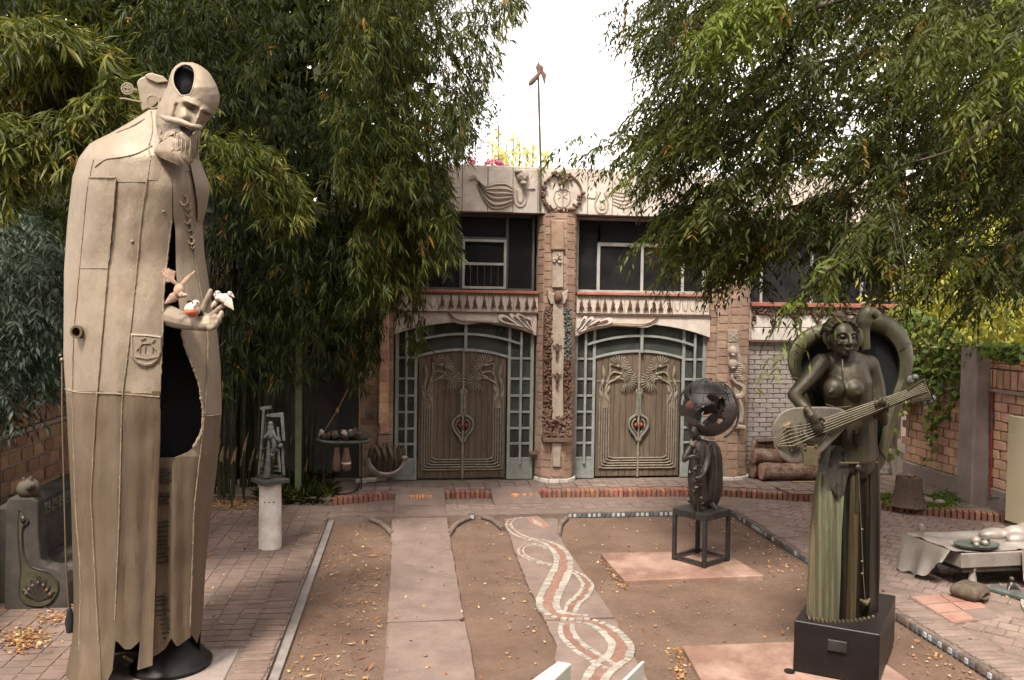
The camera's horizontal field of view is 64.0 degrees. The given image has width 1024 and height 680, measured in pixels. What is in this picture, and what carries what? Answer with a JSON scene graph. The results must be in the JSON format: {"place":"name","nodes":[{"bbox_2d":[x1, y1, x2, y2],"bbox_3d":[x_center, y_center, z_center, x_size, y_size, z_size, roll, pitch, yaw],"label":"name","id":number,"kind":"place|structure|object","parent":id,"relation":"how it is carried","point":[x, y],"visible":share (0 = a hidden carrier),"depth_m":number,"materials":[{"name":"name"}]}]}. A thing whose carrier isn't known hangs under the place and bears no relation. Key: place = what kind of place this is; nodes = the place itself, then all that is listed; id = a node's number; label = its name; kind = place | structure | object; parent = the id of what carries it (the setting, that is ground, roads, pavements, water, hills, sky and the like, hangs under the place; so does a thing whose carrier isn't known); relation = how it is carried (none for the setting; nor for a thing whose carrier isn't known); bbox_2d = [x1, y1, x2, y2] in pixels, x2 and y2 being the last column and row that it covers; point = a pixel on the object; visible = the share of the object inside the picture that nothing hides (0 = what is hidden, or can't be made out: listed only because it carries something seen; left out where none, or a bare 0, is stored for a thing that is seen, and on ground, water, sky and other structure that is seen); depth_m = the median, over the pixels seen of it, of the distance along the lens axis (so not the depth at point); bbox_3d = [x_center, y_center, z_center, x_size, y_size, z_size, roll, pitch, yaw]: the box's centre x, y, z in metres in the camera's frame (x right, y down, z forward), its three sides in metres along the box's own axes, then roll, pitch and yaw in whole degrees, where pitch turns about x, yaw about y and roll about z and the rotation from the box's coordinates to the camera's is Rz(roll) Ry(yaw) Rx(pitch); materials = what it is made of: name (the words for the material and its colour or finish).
{"place":"outdoors","nodes":[
{"label":"outdoors","id":0,"kind":"place"},
{"bbox_2d":[0,502,331,679],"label":"brick path","id":1,"kind":"structure","parent":0,"point":[224,642],"depth_m":9.23,"materials":[{"name":"brick"}]},
{"bbox_2d":[0,208,66,447],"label":"grey leaved shrub","id":2,"kind":"object","parent":1,"relation":"on","point":[23,351],"visible":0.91,"depth_m":9.35,"materials":[{"name":"green plant"}]},
{"bbox_2d":[0,377,69,505],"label":"boundary wall","id":3,"kind":"structure","parent":1,"relation":"on","point":[26,458],"depth_m":11.08,"materials":[{"name":"brick"}]},
{"bbox_2d":[0,603,72,654],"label":"yellow leaf drift","id":4,"kind":"object","parent":1,"relation":"on","point":[13,641],"visible":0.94,"depth_m":8.35,"materials":[{"name":"yellow plant"}]},
{"bbox_2d":[0,474,73,609],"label":"garden bench","id":5,"kind":"object","parent":1,"relation":"on","point":[32,562],"visible":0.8,"depth_m":9.18,"materials":[{"name":"concrete"}]},
{"bbox_2d":[16,476,40,497],"bbox_3d":[-5.434,1.656,9.192,0.245,0.260,0.290,1,2,-7],"label":"pot sculpture","id":6,"kind":"object","parent":5,"relation":"on","point":[30,486],"visible":1,"depth_m":9.14,"materials":[{"name":"ceramic"}]},
{"bbox_2d":[59,62,225,679],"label":"bearded statue","id":7,"kind":"object","parent":1,"relation":"on","point":[140,359],"visible":0.98,"depth_m":7.20,"materials":[{"name":"metal"}]},
{"bbox_2d":[160,268,195,303],"bbox_3d":[-2.756,-0.443,6.758,0.276,0.300,0.078,1,2,7],"label":"flying bird","id":8,"kind":"object","parent":7,"relation":"attached to","point":[168,274],"visible":1,"depth_m":6.74},
{"bbox_2d":[184,300,203,317],"bbox_3d":[-2.641,-0.258,6.774,0.133,0.150,0.142,1,2,11],"label":"perched bird","id":9,"kind":"object","parent":7,"relation":"on","point":[192,309],"visible":1,"depth_m":6.73},
{"bbox_2d":[211,291,225,307],"bbox_3d":[-2.419,-0.337,6.789,0.118,0.144,0.135,-1,2,-34],"label":"dove","id":10,"kind":"object","parent":7,"relation":"on","point":[219,296],"visible":0.96,"depth_m":6.76,"materials":[{"name":"white ceramic"}]},
{"bbox_2d":[222,291,233,309],"bbox_3d":[-2.374,-0.328,6.814,0.097,0.157,0.164,-1,2,-35],"label":"dove","id":11,"kind":"object","parent":7,"relation":"on","point":[228,295],"visible":0.83,"depth_m":6.76,"materials":[{"name":"white ceramic"}]},
{"bbox_2d":[0,0,294,364],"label":"bamboo clump","id":12,"kind":"object","parent":1,"relation":"on","point":[63,106],"visible":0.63,"depth_m":8.78,"materials":[{"name":"green plant"}]},
{"bbox_2d":[251,474,289,550],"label":"white plinth","id":13,"kind":"structure","parent":1,"relation":"on","point":[270,526],"depth_m":11.50,"materials":[{"name":"stone"}]},
{"bbox_2d":[257,406,284,477],"bbox_3d":[-3.391,1.441,11.557,0.381,1.019,0.197,1,2,-7],"label":"tower sculpture","id":14,"kind":"object","parent":13,"relation":"on","point":[270,435],"visible":1,"depth_m":11.53,"materials":[{"name":"metal"}]},
{"bbox_2d":[127,0,425,507],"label":"bamboo clump","id":15,"kind":"object","parent":1,"relation":"on","point":[265,175],"visible":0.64,"depth_m":12.99,"materials":[{"name":"green plant"}]},
{"bbox_2d":[247,467,342,505],"bbox_3d":[-4.096,2.675,15.294,2.032,0.287,2.731,1,2,-7],"label":"ground cover","id":16,"kind":"object","parent":1,"relation":"on","point":[310,487],"visible":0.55,"depth_m":14.71,"materials":[{"name":"green plant"}]},
{"bbox_2d":[212,487,380,679],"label":"bamboo litter","id":17,"kind":"object","parent":1,"relation":"on","point":[238,504],"visible":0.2,"depth_m":11.42,"materials":[{"name":"brown plant"}]},
{"bbox_2d":[295,257,326,490],"bbox_3d":[-3.574,0.705,14.592,0.711,4.350,0.139,2,2,26],"label":"green post","id":18,"kind":"object","parent":1,"relation":"on","point":[298,437],"visible":0.43,"depth_m":14.70,"materials":[{"name":"paint"}]},
{"bbox_2d":[268,0,531,486],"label":"bamboo clump","id":19,"kind":"object","parent":1,"relation":"on","point":[427,231],"visible":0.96,"depth_m":12.38,"materials":[{"name":"green plant"}]},
{"bbox_2d":[357,371,359,429],"bbox_3d":[-2.777,1.097,15.072,0.150,1.536,0.035,1,2,-7],"label":"hanging cord","id":20,"kind":"object","parent":19,"relation":"hanging from","point":[359,403],"visible":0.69,"depth_m":15.06,"materials":[{"name":"metal"}]},
{"bbox_2d":[383,505,475,679],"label":"concrete path","id":21,"kind":"structure","parent":0,"point":[435,630],"depth_m":9.52,"materials":[{"name":"concrete"}]},
{"bbox_2d":[7,0,1021,321],"label":"sky","id":22,"kind":"structure","parent":0,"point":[582,92],"materials":[{"name":"white"}]},
{"bbox_2d":[504,516,647,679],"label":"mosaic path","id":23,"kind":"structure","parent":0,"point":[592,640],"depth_m":9.59,"materials":[{"name":"tile"}]},
{"bbox_2d":[213,471,1004,515],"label":"terrace","id":24,"kind":"structure","parent":0,"point":[887,483],"depth_m":15.58,"materials":[{"name":"stone"}]},
{"bbox_2d":[316,428,369,488],"bbox_3d":[-3.082,2.172,14.992,0.974,1.101,0.708,1,2,-7],"label":"assemblage table","id":25,"kind":"object","parent":24,"relation":"on","point":[355,436],"visible":0.99,"depth_m":14.82,"materials":[{"name":"metal"}]},
{"bbox_2d":[324,373,355,431],"bbox_3d":[-3.128,1.068,15.027,0.761,1.448,0.060,1,2,-7],"label":"taut rope","id":26,"kind":"object","parent":25,"relation":"attached to","point":[337,410],"visible":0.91,"depth_m":15.02,"materials":[{"name":"brown fabric"}]},
{"bbox_2d":[330,476,359,494],"bbox_3d":[-3.092,2.663,15.034,0.555,0.111,1.175,1,2,-7],"label":"garden hose","id":27,"kind":"object","parent":24,"relation":"on","point":[349,492],"visible":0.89,"depth_m":14.59,"materials":[{"name":"black rubber"}]},
{"bbox_2d":[356,476,393,482],"bbox_3d":[-2.591,2.661,15.667,0.845,0.070,0.154,-1,2,-34],"label":"tile border","id":28,"kind":"object","parent":24,"relation":"on","point":[370,479],"visible":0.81,"depth_m":15.56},
{"bbox_2d":[365,443,407,476],"bbox_3d":[-2.310,2.215,15.113,0.786,0.642,0.278,1,2,-7],"label":"scallop sculpture","id":29,"kind":"object","parent":24,"relation":"on","point":[387,461],"visible":1,"depth_m":15.09,"materials":[{"name":"metal"}]},
{"bbox_2d":[748,459,758,477],"bbox_3d":[5.370,2.585,16.531,1.134,0.423,0.444,1,2,-7],"label":"log","id":30,"kind":"object","parent":24,"relation":"on","point":[753,469],"visible":0.2,"depth_m":16.40,"materials":[{"name":"brown wood"}]},
{"bbox_2d":[758,462,817,479],"bbox_3d":[6.083,2.613,16.350,2.364,0.362,0.382,1,2,-7],"label":"log","id":31,"kind":"object","parent":24,"relation":"on","point":[780,471],"visible":0.59,"depth_m":16.13,"materials":[{"name":"brown wood"}]},
{"bbox_2d":[750,448,820,463],"bbox_3d":[5.870,2.315,16.463,2.164,0.343,0.363,1,2,-7],"label":"log","id":32,"kind":"object","parent":31,"relation":"on","point":[760,455],"visible":0.3,"depth_m":16.24,"materials":[{"name":"brown wood"}]},
{"bbox_2d":[751,440,774,448],"bbox_3d":[5.078,2.106,16.406,0.554,0.223,0.242,1,2,-7],"label":"log","id":33,"kind":"object","parent":32,"relation":"on","point":[755,444],"visible":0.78,"depth_m":16.32,"materials":[{"name":"brown wood"}]},
{"bbox_2d":[775,487,812,494],"bbox_3d":[5.257,2.806,15.251,0.459,0.028,0.638,1,2,-7],"label":"bent rod","id":34,"kind":"object","parent":24,"relation":"on","point":[795,493],"visible":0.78,"depth_m":14.96,"materials":[{"name":"brown metal"}]},
{"bbox_2d":[792,481,814,482],"bbox_3d":[5.898,2.785,16.094,0.830,0.032,0.028,1,2,-8],"label":"wooden stick","id":35,"kind":"object","parent":24,"relation":"on","point":[803,481],"visible":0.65,"depth_m":16.06,"materials":[{"name":"wood"}]},
{"bbox_2d":[880,486,965,511],"bbox_3d":[7.408,2.835,14.835,1.613,0.102,2.424,2,2,28],"label":"grass patch","id":36,"kind":"object","parent":24,"relation":"on","point":[951,498],"visible":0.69,"depth_m":14.63,"materials":[{"name":"green plant"}]},
{"bbox_2d":[889,473,927,509],"bbox_3d":[6.927,2.613,14.321,0.659,0.550,0.672,1,2,-7],"label":"tree stump","id":37,"kind":"object","parent":36,"relation":"on","point":[908,492],"visible":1,"depth_m":14.13,"materials":[{"name":"brown wood"}]},
{"bbox_2d":[935,499,944,503],"bbox_3d":[7.524,2.861,14.400,0.198,0.128,0.152,1,2,10],"label":"stone","id":38,"kind":"object","parent":36,"relation":"on","point":[940,501],"visible":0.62,"depth_m":14.36,"materials":[{"name":"stone"}]},
{"bbox_2d":[924,497,933,503],"bbox_3d":[7.333,2.848,14.477,0.248,0.160,0.191,0,2,-25],"label":"stone","id":39,"kind":"object","parent":24,"relation":"on","point":[929,499],"visible":0.44,"depth_m":14.40,"materials":[{"name":"stone"}]},
{"bbox_2d":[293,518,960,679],"bbox_3d":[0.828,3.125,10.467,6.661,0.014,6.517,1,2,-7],"label":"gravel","id":40,"kind":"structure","parent":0,"point":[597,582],"depth_m":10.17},
{"bbox_2d":[279,516,987,679],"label":"dirt court","id":41,"kind":"object","parent":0,"point":[482,628],"visible":0.6,"depth_m":9.79,"materials":[{"name":"brown soil"}]},
{"bbox_2d":[268,520,333,679],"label":"gutter strip","id":42,"kind":"object","parent":41,"relation":"on","point":[281,657],"visible":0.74,"depth_m":9.38,"materials":[{"name":"grey concrete"}]},
{"bbox_2d":[368,517,393,535],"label":"curved kerb","id":43,"kind":"structure","parent":41,"relation":"on","point":[385,527],"depth_m":13.11,"materials":[{"name":"concrete"}]},
{"bbox_2d":[447,516,471,535],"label":"curved kerb","id":44,"kind":"structure","parent":41,"relation":"on","point":[455,525],"depth_m":13.25,"materials":[{"name":"concrete"}]},
{"bbox_2d":[469,513,474,519],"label":"post block","id":45,"kind":"structure","parent":41,"relation":"on","point":[472,515],"depth_m":13.67,"materials":[{"name":"stone"}]},
{"bbox_2d":[480,515,505,530],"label":"curved kerb","id":46,"kind":"structure","parent":41,"relation":"on","point":[498,524],"depth_m":13.39,"materials":[{"name":"concrete"}]},
{"bbox_2d":[0,512,1023,679],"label":"fallen leaves","id":47,"kind":"object","parent":41,"relation":"on","point":[681,675],"visible":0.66,"depth_m":9.68,"materials":[{"name":"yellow plant"}]},
{"bbox_2d":[533,662,570,679],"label":"concrete post","id":48,"kind":"object","parent":41,"relation":"on","point":[559,671],"visible":1,"depth_m":6.16,"materials":[{"name":"white concrete"}]},
{"bbox_2d":[557,516,568,536],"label":"curved kerb","id":49,"kind":"structure","parent":41,"relation":"on","point":[564,520],"depth_m":13.20,"materials":[{"name":"concrete"}]},
{"bbox_2d":[623,661,643,679],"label":"concrete plate","id":50,"kind":"object","parent":41,"relation":"on","point":[636,672],"visible":1,"depth_m":6.23,"materials":[{"name":"white concrete"}]},
{"bbox_2d":[333,510,1009,679],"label":"tiled kerb","id":51,"kind":"structure","parent":41,"relation":"on","point":[962,657],"depth_m":9.43,"materials":[{"name":"tile"}]},
{"bbox_2d":[600,551,763,584],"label":"pink slab","id":52,"kind":"structure","parent":41,"relation":"on","point":[640,568],"depth_m":11.00,"materials":[{"name":"pink stone"}]},
{"bbox_2d":[672,504,730,568],"bbox_3d":[2.636,2.706,11.414,0.600,0.730,0.546,-1,3,-40],"label":"cube stand","id":53,"kind":"object","parent":52,"relation":"on","point":[707,515],"visible":0.91,"depth_m":11.36,"materials":[{"name":"black metal"}]},
{"bbox_2d":[682,425,722,519],"bbox_3d":[2.648,1.798,11.319,0.376,1.313,0.847,2,3,36],"label":"globe bearer statue","id":54,"kind":"object","parent":53,"relation":"on","point":[705,475],"visible":0.94,"depth_m":11.22,"materials":[{"name":"brown metal"}]},
{"bbox_2d":[678,378,739,437],"bbox_3d":[2.709,0.931,11.357,0.834,0.809,0.808,1,2,-7],"label":"broken globe","id":55,"kind":"object","parent":54,"relation":"on","point":[706,393],"visible":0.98,"depth_m":11.12,"materials":[{"name":"metal"}]},
{"bbox_2d":[682,642,907,679],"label":"pink slab","id":56,"kind":"structure","parent":41,"relation":"on","point":[761,661],"depth_m":8.08,"materials":[{"name":"pink stone"}]},
{"bbox_2d":[784,593,895,679],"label":"pedestal box","id":57,"kind":"object","parent":56,"relation":"on","point":[858,650],"visible":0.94,"depth_m":7.77,"materials":[{"name":"metal"}]},
{"bbox_2d":[787,305,913,622],"bbox_3d":[3.391,1.266,8.086,1.575,3.226,1.012,1,2,-7],"label":"lute player statue","id":58,"kind":"object","parent":57,"relation":"on","point":[865,356],"visible":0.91,"depth_m":7.92,"materials":[{"name":"green metal"}]},
{"bbox_2d":[772,374,935,466],"bbox_3d":[3.202,0.743,7.676,1.621,0.859,0.219,1,2,-7],"label":"lute","id":59,"kind":"object","parent":58,"relation":"attached to","point":[797,438],"visible":0.99,"depth_m":7.59,"materials":[{"name":"metal"}]},
{"bbox_2d":[328,496,1023,679],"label":"courtyard path","id":60,"kind":"structure","parent":0,"point":[1006,662],"depth_m":12.98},
{"bbox_2d":[395,488,445,505],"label":"path ramp","id":61,"kind":"structure","parent":60,"relation":"on","point":[419,496],"depth_m":14.57,"materials":[{"name":"grey concrete"}]},
{"bbox_2d":[490,486,542,504],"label":"path ramp","id":62,"kind":"structure","parent":60,"relation":"on","point":[515,495],"depth_m":14.79,"materials":[{"name":"grey concrete"}]},
{"bbox_2d":[330,487,1011,523],"bbox_3d":[2.632,2.876,14.794,11.576,0.169,1.778,1,2,3],"label":"brick step","id":63,"kind":"object","parent":60,"relation":"on","point":[977,515],"visible":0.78,"depth_m":15.01,"materials":[{"name":"red brick"}]},
{"bbox_2d":[910,594,998,624],"bbox_3d":[5.255,3.152,9.598,0.856,0.062,0.903,1,2,-7],"label":"tiled patch","id":64,"kind":"object","parent":60,"relation":"on","point":[950,608],"visible":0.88,"depth_m":9.54,"materials":[{"name":"pink tile"}]},
{"bbox_2d":[949,579,989,601],"bbox_3d":[5.550,3.036,9.908,0.400,0.170,0.364,-1,3,-37],"label":"cushion sculpture","id":65,"kind":"object","parent":64,"relation":"on","point":[969,590],"visible":1,"depth_m":9.81,"materials":[{"name":"brown stone"}]},
{"bbox_2d":[896,522,1023,581],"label":"bed sculpture","id":66,"kind":"object","parent":60,"relation":"on","point":[922,553],"visible":0.89,"depth_m":10.57,"materials":[{"name":"stone"}]},
{"bbox_2d":[953,536,999,549],"bbox_3d":[5.912,2.566,10.422,0.600,0.114,0.372,1,2,-7],"label":"metal tray","id":67,"kind":"object","parent":66,"relation":"on","point":[977,543],"visible":1,"depth_m":10.41,"materials":[{"name":"grey metal"}]},
{"bbox_2d":[901,346,1023,510],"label":"boundary wall","id":68,"kind":"structure","parent":60,"relation":"on","point":[959,464],"depth_m":14.47,"materials":[{"name":"brick"}]},
{"bbox_2d":[888,303,1023,466],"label":"ivy","id":69,"kind":"object","parent":68,"relation":"attached to","point":[1010,353],"visible":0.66,"depth_m":15.44,"materials":[{"name":"green plant"}]},
{"bbox_2d":[988,361,1005,502],"bbox_3d":[8.418,1.477,14.107,0.180,2.624,0.550,0,2,-14],"label":"red pipe","id":70,"kind":"object","parent":68,"relation":"attached to","point":[991,438],"visible":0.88,"depth_m":14.34,"materials":[{"name":"metal"}]},
{"bbox_2d":[988,584,1023,599],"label":"slab fragment","id":71,"kind":"object","parent":60,"relation":"on","point":[1004,591],"visible":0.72,"depth_m":10.06,"materials":[{"name":"stone"}]},
{"bbox_2d":[1005,415,1023,523],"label":"beige board","id":72,"kind":"object","parent":60,"relation":"on","point":[1014,510],"visible":1,"depth_m":13.21,"materials":[{"name":"beige wood"}]},
{"bbox_2d":[1007,576,1021,590],"bbox_3d":[6.184,3.024,10.129,0.214,0.200,0.109,1,2,-7],"label":"figurine","id":73,"kind":"object","parent":60,"relation":"on","point":[1011,584],"visible":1,"depth_m":10.11,"materials":[{"name":"grey metal"}]},
{"bbox_2d":[1020,599,1023,610],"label":"mosaic circle","id":74,"kind":"object","parent":60,"relation":"on","point":[1022,603],"visible":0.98,"depth_m":9.72,"materials":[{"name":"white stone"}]},
{"bbox_2d":[416,323,1014,476],"bbox_3d":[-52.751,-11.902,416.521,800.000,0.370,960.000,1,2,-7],"label":"ground","id":75,"kind":"structure","parent":0,"point":[900,446],"depth_m":21.47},
{"bbox_2d":[0,0,436,396],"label":"dark tree","id":76,"kind":"object","parent":75,"relation":"on","point":[301,62],"visible":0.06,"depth_m":16.29,"materials":[{"name":"green plant"}]},
{"bbox_2d":[228,510,329,679],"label":"path edging","id":77,"kind":"object","parent":75,"relation":"on","point":[258,654],"visible":0.91,"depth_m":9.28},
{"bbox_2d":[34,163,912,482],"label":"museum building","id":78,"kind":"structure","parent":75,"relation":"on","point":[562,353],"depth_m":16.10,"materials":[{"name":"brick"}]},
{"bbox_2d":[418,351,462,477],"bbox_3d":[-1.378,1.449,15.848,0.858,2.475,0.198,1,2,-7],"label":"door","id":79,"kind":"structure","parent":78,"relation":"in","point":[440,409],"depth_m":15.86,"materials":[{"name":"brown wood"}]},
{"bbox_2d":[397,213,534,290],"bbox_3d":[-0.884,-1.708,15.887,2.675,1.485,0.110,1,2,-7],"label":"window","id":80,"kind":"structure","parent":78,"relation":"in","point":[462,286],"depth_m":15.92,"materials":[{"name":"black glass"}]},
{"bbox_2d":[424,82,512,163],"bbox_3d":[-1.316,-4.311,19.381,2.621,4.200,4.036,1,2,-7],"label":"slender tree","id":81,"kind":"object","parent":78,"relation":"on","point":[488,125],"visible":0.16,"depth_m":19.18,"materials":[{"name":"green plant"}]},
{"bbox_2d":[461,350,505,478],"bbox_3d":[-0.548,1.454,15.953,0.857,2.500,0.198,1,2,-7],"label":"door","id":82,"kind":"structure","parent":78,"relation":"in","point":[483,374],"depth_m":15.97,"materials":[{"name":"brown wood"}]},
{"bbox_2d":[466,157,507,165],"bbox_3d":[-0.401,-3.197,16.060,1.076,0.844,0.521,1,2,-7],"label":"bougainvillea","id":83,"kind":"object","parent":78,"relation":"on","point":[497,162],"visible":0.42,"depth_m":15.96,"materials":[{"name":"pink plant"}]},
{"bbox_2d":[528,62,546,210],"bbox_3d":[0.468,-3.861,15.549,0.342,2.818,0.060,1,2,-7],"label":"weather vane","id":84,"kind":"object","parent":78,"relation":"on","point":[540,71],"visible":0.99,"depth_m":15.52,"materials":[{"name":"brown metal"}]},
{"bbox_2d":[594,352,638,475],"bbox_3d":[2.094,1.481,16.289,0.858,2.475,0.198,1,2,-7],"label":"door","id":85,"kind":"structure","parent":78,"relation":"in","point":[616,403],"depth_m":16.30,"materials":[{"name":"brown wood"}]},
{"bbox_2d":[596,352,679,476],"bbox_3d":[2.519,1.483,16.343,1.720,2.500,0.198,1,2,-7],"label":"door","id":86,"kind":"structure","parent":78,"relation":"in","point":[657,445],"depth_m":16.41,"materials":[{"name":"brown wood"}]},
{"bbox_2d":[576,217,705,293],"bbox_3d":[2.580,-1.676,16.350,2.655,1.485,0.064,1,2,-7],"label":"window","id":87,"kind":"structure","parent":78,"relation":"in","point":[599,244],"depth_m":16.26,"materials":[{"name":"black glass"}]},
{"bbox_2d":[667,260,701,291],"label":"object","id":88,"kind":"object","parent":78,"relation":"on","point":[673,282],"visible":0.23,"depth_m":16.97,"materials":[{"name":"grey"}]},
{"bbox_2d":[749,223,894,303],"bbox_3d":[6.367,-1.546,16.907,3.200,1.680,0.209,1,2,-7],"label":"window","id":89,"kind":"structure","parent":78,"relation":"in","point":[754,292],"depth_m":16.81,"materials":[{"name":"black glass"}]},
{"bbox_2d":[486,136,496,163],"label":"poplar","id":90,"kind":"object","parent":75,"relation":"on","point":[492,142],"visible":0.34,"depth_m":59.79,"materials":[{"name":"yellow plant"}]},
{"bbox_2d":[493,117,504,164],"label":"poplar","id":91,"kind":"object","parent":75,"relation":"on","point":[497,156],"visible":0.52,"depth_m":59.80,"materials":[{"name":"yellow plant"}]},
{"bbox_2d":[495,145,510,165],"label":"poplar","id":92,"kind":"object","parent":75,"relation":"on","point":[502,155],"visible":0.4,"depth_m":59.19,"materials":[{"name":"yellow plant"}]},
{"bbox_2d":[501,137,511,165],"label":"poplar","id":93,"kind":"object","parent":75,"relation":"on","point":[506,155],"visible":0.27,"depth_m":59.87,"materials":[{"name":"yellow plant"}]},
{"bbox_2d":[507,130,523,165],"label":"poplar","id":94,"kind":"object","parent":75,"relation":"on","point":[513,152],"visible":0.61,"depth_m":59.71,"materials":[{"name":"yellow plant"}]},
{"bbox_2d":[514,132,524,166],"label":"poplar","id":95,"kind":"object","parent":75,"relation":"on","point":[518,156],"visible":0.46,"depth_m":60.00,"materials":[{"name":"yellow plant"}]},
{"bbox_2d":[522,145,530,166],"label":"poplar","id":96,"kind":"object","parent":75,"relation":"on","point":[526,153],"visible":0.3,"depth_m":59.99,"materials":[{"name":"yellow plant"}]},
{"bbox_2d":[527,136,538,166],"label":"poplar","id":97,"kind":"object","parent":75,"relation":"on","point":[533,149],"visible":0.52,"depth_m":59.49,"materials":[{"name":"yellow plant"}]},
{"bbox_2d":[541,149,552,166],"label":"poplar","id":98,"kind":"object","parent":75,"relation":"on","point":[545,152],"visible":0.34,"depth_m":59.93,"materials":[{"name":"yellow plant"}]},
{"bbox_2d":[530,0,1023,409],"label":"overhanging tree","id":99,"kind":"object","parent":75,"relation":"on","point":[688,127],"visible":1,"depth_m":9.32,"materials":[{"name":"green plant"}]},
{"bbox_2d":[681,0,1005,437],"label":"dark tree","id":100,"kind":"object","parent":75,"relation":"on","point":[834,135],"visible":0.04,"depth_m":22.37,"materials":[{"name":"green plant"}]},
{"bbox_2d":[853,224,1023,353],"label":"sunlit tree","id":101,"kind":"object","parent":75,"relation":"on","point":[1002,335],"visible":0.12,"depth_m":17.23,"materials":[{"name":"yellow plant"}]},
{"bbox_2d":[915,115,1023,249],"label":"sunlit tree","id":102,"kind":"object","parent":75,"relation":"on","point":[946,218],"visible":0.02,"depth_m":19.14,"materials":[{"name":"green plant"}]},
{"bbox_2d":[754,438,772,441],"bbox_3d":[5.262,1.986,16.375,0.801,0.079,0.260,1,2,-7],"label":"bark slab","id":103,"kind":"object","parent":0,"point":[765,440],"depth_m":16.29,"materials":[{"name":"brown wood"}]}
]}

